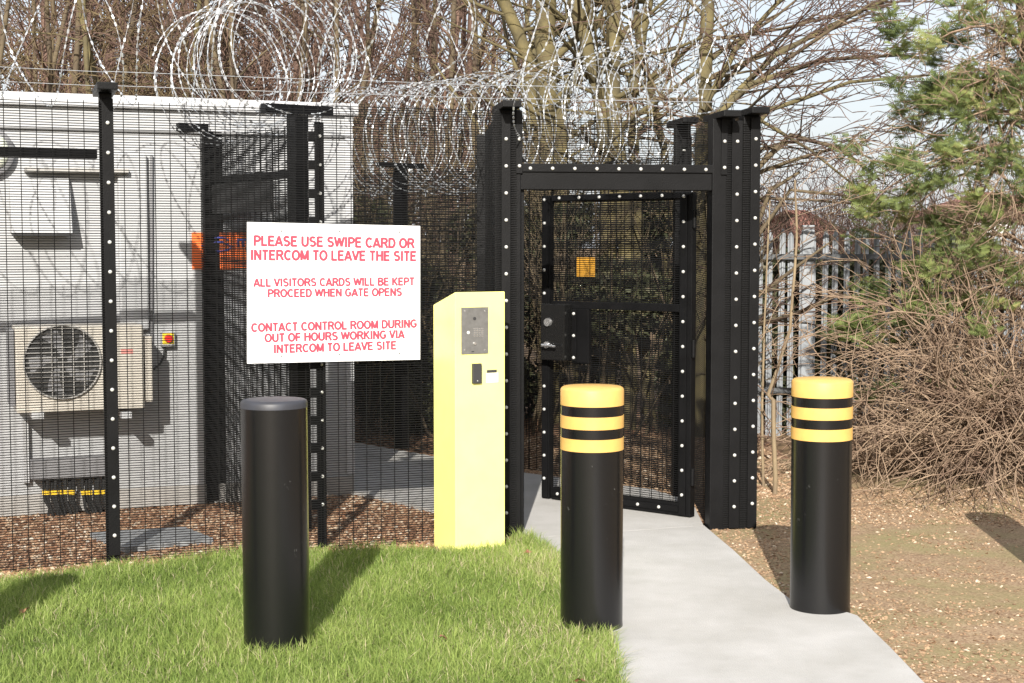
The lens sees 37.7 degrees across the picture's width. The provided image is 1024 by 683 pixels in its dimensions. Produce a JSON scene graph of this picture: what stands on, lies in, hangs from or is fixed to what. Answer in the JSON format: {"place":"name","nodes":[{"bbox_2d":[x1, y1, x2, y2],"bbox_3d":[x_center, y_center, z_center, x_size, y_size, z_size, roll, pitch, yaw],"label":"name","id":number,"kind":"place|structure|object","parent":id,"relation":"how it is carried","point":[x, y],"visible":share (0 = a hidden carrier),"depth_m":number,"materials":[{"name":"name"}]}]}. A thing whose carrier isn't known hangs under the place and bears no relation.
{"place":"outdoors","nodes":[
{"label":"outdoors","id":0,"kind":"place"},
{"bbox_2d":[0,398,526,580],"bbox_3d":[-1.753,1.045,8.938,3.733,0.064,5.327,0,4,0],"label":"gravel","id":1,"kind":"structure","parent":0,"point":[424,542],"depth_m":8.51,"materials":[{"name":"brown gravel"}]},
{"bbox_2d":[0,0,77,91],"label":"bare tree","id":2,"kind":"object","parent":1,"relation":"on","point":[5,22],"visible":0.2,"depth_m":14.23,"materials":[{"name":"brown plant"}]},
{"bbox_2d":[0,0,208,95],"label":"bare tree","id":3,"kind":"object","parent":1,"relation":"on","point":[55,51],"visible":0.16,"depth_m":17.72,"materials":[{"name":"brown plant"}]},
{"bbox_2d":[0,0,267,99],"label":"bare tree","id":4,"kind":"object","parent":1,"relation":"on","point":[89,63],"visible":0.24,"depth_m":14.59,"materials":[{"name":"brown plant"}]},
{"bbox_2d":[90,527,212,553],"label":"cover slab","id":5,"kind":"structure","parent":1,"relation":"on","point":[156,538],"depth_m":8.14,"materials":[{"name":"concrete"}]},
{"bbox_2d":[0,0,311,98],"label":"bare tree","id":6,"kind":"object","parent":1,"relation":"on","point":[76,58],"visible":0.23,"depth_m":15.18,"materials":[{"name":"brown plant"}]},
{"bbox_2d":[9,0,345,101],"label":"bare tree","id":7,"kind":"object","parent":1,"relation":"on","point":[236,17],"visible":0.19,"depth_m":16.03,"materials":[{"name":"brown plant"}]},
{"bbox_2d":[0,91,357,515],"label":"portable building","id":8,"kind":"structure","parent":1,"relation":"on","point":[151,101],"depth_m":9.18,"materials":[{"name":"grey paint"}]},
{"bbox_2d":[0,130,13,173],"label":"bulkhead lamp","id":9,"kind":"object","parent":8,"relation":"attached to","point":[2,139],"visible":0.49,"depth_m":8.76,"materials":[{"name":"white plastic"}]},
{"bbox_2d":[21,419,29,482],"bbox_3d":[-2.898,0.652,8.936,0.037,0.376,0.050,-1,4,-22],"label":"wall strut","id":10,"kind":"object","parent":8,"relation":"attached to","point":[23,448],"depth_m":8.91,"materials":[{"name":"grey metal"}]},
{"bbox_2d":[9,177,72,234],"bbox_3d":[-2.774,-0.795,8.832,0.342,0.341,0.157,-1,4,-22],"label":"vent cowl","id":11,"kind":"object","parent":8,"relation":"attached to","point":[40,209],"visible":0.63,"depth_m":8.81,"materials":[{"name":"grey paint"}]},
{"bbox_2d":[29,455,104,516],"bbox_3d":[-2.640,0.889,9.016,0.482,0.387,0.120,-1,4,-22],"label":"cable entry","id":12,"kind":"object","parent":8,"relation":"attached to","point":[71,474],"visible":0.54,"depth_m":8.97,"materials":[{"name":"black"}]},
{"bbox_2d":[24,167,128,173],"bbox_3d":[-2.590,-1.017,8.930,0.595,0.026,0.090,-1,4,-22],"label":"drip ledge","id":13,"kind":"object","parent":8,"relation":"attached to","point":[57,169],"visible":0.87,"depth_m":8.89,"materials":[{"name":"grey metal"}]},
{"bbox_2d":[6,323,152,418],"bbox_3d":[-2.555,0.169,8.869,0.809,0.564,0.370,-1,4,-22],"label":"air conditioner","id":14,"kind":"object","parent":8,"relation":"attached to","point":[86,359],"visible":0.62,"depth_m":8.70,"materials":[{"name":"grey metal"}]},
{"bbox_2d":[117,153,148,329],"bbox_3d":[-2.298,-0.604,9.094,0.172,1.068,0.050,-1,4,-22],"label":"cable trunking","id":15,"kind":"object","parent":8,"relation":"attached to","point":[137,221],"visible":0.56,"depth_m":9.07,"materials":[{"name":"grey paint"}]},
{"bbox_2d":[150,156,152,341],"bbox_3d":[-2.197,-0.565,9.143,0.034,1.138,0.017,-1,4,-22],"label":"conduit","id":16,"kind":"object","parent":8,"relation":"attached to","point":[151,236],"visible":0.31,"depth_m":9.13,"materials":[{"name":"grey metal"}]},
{"bbox_2d":[153,332,174,369],"bbox_3d":[-2.136,0.055,9.181,0.161,0.227,0.087,-3,5,-37],"label":"isolator switch","id":17,"kind":"object","parent":8,"relation":"attached to","point":[169,342],"visible":0.63,"depth_m":9.18,"materials":[{"name":"yellow"}]},
{"bbox_2d":[192,232,245,267],"bbox_3d":[-1.752,-0.565,9.333,0.474,0.227,0.017,-1,4,-22],"label":"wall sign","id":18,"kind":"object","parent":8,"relation":"attached to","point":[199,255],"visible":0.21,"depth_m":9.27,"materials":[{"name":"orange plastic"}]},
{"bbox_2d":[51,0,359,161],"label":"bare tree","id":19,"kind":"object","parent":1,"relation":"on","point":[167,19],"visible":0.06,"depth_m":17.70,"materials":[{"name":"brown plant"}]},
{"bbox_2d":[176,103,332,527],"bbox_3d":[-1.535,-0.153,8.883,0.420,2.385,1.280,-3,5,-36],"label":"security fence","id":20,"kind":"object","parent":1,"relation":"on","point":[278,105],"visible":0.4,"depth_m":8.99,"materials":[{"name":"black metal"}]},
{"bbox_2d":[152,0,366,145],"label":"razor wire coil","id":21,"kind":"object","parent":20,"relation":"on","point":[224,7],"visible":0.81,"depth_m":8.73,"materials":[{"name":"grey metal"}]},
{"bbox_2d":[44,0,469,190],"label":"bare tree","id":22,"kind":"object","parent":1,"relation":"on","point":[233,82],"visible":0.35,"depth_m":14.81,"materials":[{"name":"brown plant"}]},
{"bbox_2d":[0,82,516,572],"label":"security fence","id":23,"kind":"object","parent":1,"relation":"on","point":[102,92],"visible":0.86,"depth_m":7.69,"materials":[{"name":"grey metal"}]},
{"bbox_2d":[0,0,285,110],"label":"razor wire coil","id":24,"kind":"object","parent":23,"relation":"on","point":[103,67],"visible":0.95,"depth_m":7.53,"materials":[{"name":"grey metal"}]},
{"bbox_2d":[247,222,419,363],"bbox_3d":[-0.932,-0.258,7.877,0.934,0.731,0.036,-1,4,-21],"label":"notice sign","id":25,"kind":"object","parent":23,"relation":"attached to","point":[330,292],"visible":1,"depth_m":7.86,"materials":[{"name":"white plastic"}]},
{"bbox_2d":[0,67,749,102],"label":"strain wires","id":26,"kind":"object","parent":23,"relation":"attached to","point":[366,80],"visible":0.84,"depth_m":7.94,"materials":[{"name":"grey metal"}]},
{"bbox_2d":[522,0,752,119],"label":"razor wire coil","id":27,"kind":"object","parent":26,"relation":"attached to","point":[605,62],"visible":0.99,"depth_m":8.23,"materials":[{"name":"grey metal"}]},
{"bbox_2d":[252,0,549,141],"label":"razor wire coil","id":28,"kind":"object","parent":23,"relation":"attached to","point":[432,77],"visible":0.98,"depth_m":7.94,"materials":[{"name":"grey metal"}]},
{"bbox_2d":[174,0,470,245],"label":"bare tree","id":29,"kind":"object","parent":1,"relation":"on","point":[336,43],"visible":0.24,"depth_m":15.48,"materials":[{"name":"brown plant"}]},
{"bbox_2d":[191,0,534,361],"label":"bare tree","id":30,"kind":"object","parent":1,"relation":"on","point":[377,47],"visible":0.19,"depth_m":17.97,"materials":[{"name":"brown plant"}]},
{"bbox_2d":[325,0,604,265],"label":"bare tree","id":31,"kind":"object","parent":1,"relation":"on","point":[434,46],"visible":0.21,"depth_m":16.20,"materials":[{"name":"brown plant"}]},
{"bbox_2d":[321,0,632,290],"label":"bare tree","id":32,"kind":"object","parent":1,"relation":"on","point":[474,61],"visible":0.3,"depth_m":15.38,"materials":[{"name":"brown plant"}]},
{"bbox_2d":[476,123,491,290],"bbox_3d":[-0.157,-0.128,9.001,0.063,2.320,1.364,0,4,-3],"label":"security fence","id":33,"kind":"object","parent":1,"relation":"on","point":[486,198],"visible":0.09,"depth_m":9.55,"materials":[{"name":"black metal"}]},
{"bbox_2d":[353,157,672,490],"bbox_3d":[-0.864,-0.269,11.751,0.420,2.248,5.646,-3,5,-43],"label":"security fence","id":34,"kind":"object","parent":1,"relation":"on","point":[529,318],"visible":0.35,"depth_m":10.64,"materials":[{"name":"black metal"}]},
{"bbox_2d":[335,44,684,195],"bbox_3d":[-0.140,-1.548,10.874,0.886,0.947,3.192,-3,5,-43],"label":"razor wire coil","id":35,"kind":"object","parent":34,"relation":"on","point":[514,82],"visible":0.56,"depth_m":10.71,"materials":[{"name":"grey metal"}]},
{"bbox_2d":[577,257,594,276],"bbox_3d":[0.503,-0.508,10.235,0.004,0.130,0.170,-3,5,-43],"label":"warning plate","id":36,"kind":"object","parent":34,"relation":"attached to","point":[587,271],"visible":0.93,"depth_m":10.23,"materials":[{"name":"orange"}]},
{"bbox_2d":[0,525,643,682],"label":"lawn","id":37,"kind":"structure","parent":0,"point":[312,640],"depth_m":6.11,"materials":[{"name":"plant"}]},
{"bbox_2d":[240,396,309,657],"bbox_3d":[-0.933,0.772,5.923,0.268,1.098,0.268,2,4,34],"label":"bollard","id":38,"kind":"object","parent":37,"relation":"on","point":[275,505],"visible":0.83,"depth_m":5.81,"materials":[{"name":"plastic"}]},
{"bbox_2d":[433,292,504,552],"bbox_3d":[-0.223,0.437,7.945,0.289,1.407,0.294,-2,4,-27],"label":"access kiosk","id":39,"kind":"object","parent":37,"relation":"on","point":[469,417],"visible":0.96,"depth_m":7.84,"materials":[{"name":"yellow paint"}]},
{"bbox_2d":[560,384,623,634],"bbox_3d":[0.333,0.741,6.261,0.268,1.118,0.268,-1,4,-14],"label":"bollard","id":40,"kind":"object","parent":37,"relation":"on","point":[591,448],"visible":0.9,"depth_m":6.15,"materials":[{"name":"plastic"}]},
{"bbox_2d":[2,0,1023,247],"label":"sky","id":41,"kind":"structure","parent":0,"point":[828,125],"materials":[{"name":"white"}]},
{"bbox_2d":[352,442,702,536],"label":"path","id":42,"kind":"structure","parent":0,"point":[542,516],"depth_m":9.52,"materials":[{"name":"concrete"}]},
{"bbox_2d":[524,436,790,498],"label":"gravel","id":43,"kind":"structure","parent":0,"point":[768,455],"depth_m":10.86,"materials":[{"name":"brown gravel"}]},
{"bbox_2d":[758,116,912,494],"bbox_3d":[1.917,-0.204,9.365,1.312,2.453,1.048,0,4,0],"label":"sapling","id":44,"kind":"object","parent":43,"relation":"on","point":[773,432],"visible":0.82,"depth_m":9.61,"materials":[{"name":"brown plant"}]},
{"bbox_2d":[526,396,788,523],"bbox_3d":[1.115,0.822,12.378,1.969,0.001,7.400,0,4,0],"label":"gravel bed","id":45,"kind":"object","parent":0,"point":[779,455],"depth_m":12.84,"materials":[{"name":"brown gravel"}]},
{"bbox_2d":[471,0,748,422],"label":"bare tree","id":46,"kind":"object","parent":45,"relation":"on","point":[645,23],"visible":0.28,"depth_m":13.49,"materials":[{"name":"brown plant"}]},
{"bbox_2d":[411,64,845,435],"bbox_3d":[1.052,-0.809,13.223,3.425,3.130,3.698,2,4,30],"label":"evergreen bush","id":47,"kind":"object","parent":45,"relation":"on","point":[626,265],"visible":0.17,"depth_m":12.72,"materials":[{"name":"green plant"}]},
{"bbox_2d":[672,139,840,486],"bbox_3d":[1.645,-0.116,9.767,1.274,2.367,0.644,-1,4,-9],"label":"sapling","id":48,"kind":"object","parent":45,"relation":"on","point":[762,426],"visible":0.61,"depth_m":9.93,"materials":[{"name":"brown plant"}]},
{"bbox_2d":[617,47,976,320],"bbox_3d":[2.265,-0.819,12.643,2.762,3.264,2.036,0,4,0],"label":"bare tree","id":49,"kind":"object","parent":45,"relation":"on","point":[768,155],"visible":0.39,"depth_m":12.31,"materials":[{"name":"brown plant"}]},
{"bbox_2d":[757,394,912,446],"bbox_3d":[2.589,0.582,11.930,1.611,0.520,1.030,2,4,26],"label":"brushwood bush","id":50,"kind":"object","parent":45,"relation":"on","point":[758,437],"visible":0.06,"depth_m":12.11,"materials":[{"name":"brown plant"}]},
{"bbox_2d":[410,249,1021,524],"bbox_3d":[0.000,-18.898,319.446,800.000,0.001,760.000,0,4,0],"label":"ground","id":51,"kind":"structure","parent":0,"point":[786,450],"depth_m":13.59,"materials":[{"name":"brown soil"}]},
{"bbox_2d":[0,0,647,288],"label":"wood","id":52,"kind":"object","parent":51,"relation":"on","point":[444,95],"visible":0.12,"depth_m":26.57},
{"bbox_2d":[134,77,598,439],"bbox_3d":[-1.584,-0.669,13.101,4.962,3.297,3.436,1,4,13],"label":"evergreen bush","id":53,"kind":"object","parent":51,"relation":"on","point":[391,224],"visible":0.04,"depth_m":12.71,"materials":[{"name":"green plant"}]},
{"bbox_2d":[352,77,790,439],"bbox_3d":[0.093,-0.716,13.332,4.846,3.094,3.081,-1,4,-16],"label":"evergreen bush","id":54,"kind":"object","parent":51,"relation":"on","point":[576,141],"visible":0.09,"depth_m":13.04,"materials":[{"name":"green plant"}]},
{"bbox_2d":[407,0,746,423],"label":"bare tree","id":55,"kind":"object","parent":51,"relation":"on","point":[507,13],"visible":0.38,"depth_m":13.56,"materials":[{"name":"brown plant"}]},
{"bbox_2d":[390,0,770,429],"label":"bare tree","id":56,"kind":"object","parent":51,"relation":"on","point":[578,13],"visible":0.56,"depth_m":12.90,"materials":[{"name":"brown plant"}]},
{"bbox_2d":[492,100,742,535],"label":"security gate","id":57,"kind":"structure","parent":51,"relation":"on","point":[557,344],"depth_m":8.46,"materials":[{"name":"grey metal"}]},
{"bbox_2d":[531,0,1013,436],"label":"bare tree","id":58,"kind":"object","parent":51,"relation":"on","point":[748,84],"visible":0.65,"depth_m":12.04,"materials":[{"name":"brown plant"}]},
{"bbox_2d":[648,190,905,435],"bbox_3d":[2.160,-0.245,13.360,2.126,2.506,2.773,3,5,38],"label":"evergreen bush","id":59,"kind":"object","parent":51,"relation":"on","point":[774,336],"visible":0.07,"depth_m":13.13,"materials":[{"name":"green plant"}]},
{"bbox_2d":[761,210,849,253],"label":"house","id":60,"kind":"structure","parent":51,"relation":"on","point":[806,216],"depth_m":60.26,"materials":[{"name":"red brick"}]},
{"bbox_2d":[655,91,1023,339],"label":"brushwood bush","id":61,"kind":"object","parent":51,"relation":"on","point":[820,239],"visible":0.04,"depth_m":15.26,"materials":[{"name":"brown plant"}]},
{"bbox_2d":[761,240,1000,426],"bbox_3d":[3.179,-0.009,14.042,2.861,1.942,1.611,0,4,0],"label":"evergreen bush","id":62,"kind":"object","parent":51,"relation":"on","point":[841,272],"visible":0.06,"depth_m":13.59,"materials":[{"name":"green plant"}]},
{"bbox_2d":[757,225,1023,435],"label":"palisade fence","id":63,"kind":"object","parent":51,"relation":"on","point":[807,250],"visible":0.29,"depth_m":12.93,"materials":[{"name":"metal"}]},
{"bbox_2d":[897,192,1023,262],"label":"house","id":64,"kind":"structure","parent":51,"relation":"on","point":[956,200],"depth_m":52.97,"materials":[{"name":"tile"}]},
{"bbox_2d":[922,259,1023,410],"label":"evergreen bush","id":65,"kind":"object","parent":51,"relation":"on","point":[990,314],"depth_m":13.64,"materials":[{"name":"green plant"}]},
{"bbox_2d":[535,525,923,682],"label":"path","id":66,"kind":"structure","parent":0,"point":[703,604],"depth_m":6.22,"materials":[{"name":"concrete"}]},
{"bbox_2d":[789,376,852,614],"bbox_3d":[1.351,0.719,6.558,0.268,1.123,0.268,-4,5,-42],"label":"bollard","id":67,"kind":"object","parent":66,"relation":"on","point":[821,480],"visible":0.92,"depth_m":6.45,"materials":[{"name":"plastic"}]},
{"bbox_2d":[697,459,1023,682],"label":"dirt verge","id":68,"kind":"structure","parent":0,"point":[999,596],"depth_m":7.42,"materials":[{"name":"brown soil"}]},
{"bbox_2d":[666,117,707,522],"bbox_3d":[1.084,-0.138,9.181,0.162,2.496,1.327,0,4,0],"label":"gate post","id":69,"kind":"object","parent":68,"relation":"on","point":[698,381],"visible":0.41,"depth_m":9.16,"materials":[{"name":"black metal"}]},
{"bbox_2d":[723,106,769,528],"bbox_3d":[1.284,-0.073,8.485,0.198,2.456,0.420,-1,4,-9],"label":"security fence","id":70,"kind":"object","parent":68,"relation":"on","point":[750,117],"visible":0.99,"depth_m":8.43,"materials":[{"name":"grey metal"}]},
{"bbox_2d":[694,486,1023,682],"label":"wood chips","id":71,"kind":"object","parent":68,"relation":"on","point":[960,655],"visible":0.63,"depth_m":7.84,"materials":[{"name":"brown wood"}]},
{"bbox_2d":[757,121,1023,531],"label":"brushwood bush","id":72,"kind":"object","parent":68,"relation":"on","point":[1013,407],"visible":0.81,"depth_m":9.91,"materials":[{"name":"brown plant"}]},
{"bbox_2d":[757,361,1023,489],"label":"brushwood bush","id":73,"kind":"object","parent":68,"relation":"on","point":[889,455],"visible":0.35,"depth_m":10.30,"materials":[{"name":"brown plant"}]},
{"bbox_2d":[761,0,1023,455],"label":"conifer tree","id":74,"kind":"object","parent":68,"relation":"on","point":[970,85],"visible":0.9,"depth_m":10.47,"materials":[{"name":"green plant"}]},
{"bbox_2d":[800,166,1023,467],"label":"brushwood bush","id":75,"kind":"object","parent":68,"relation":"on","point":[997,314],"visible":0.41,"depth_m":10.66,"materials":[{"name":"brown plant"}]},
{"bbox_2d":[836,236,1023,446],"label":"brushwood bush","id":76,"kind":"object","parent":68,"relation":"on","point":[950,352],"visible":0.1,"depth_m":11.17,"materials":[{"name":"brown plant"}]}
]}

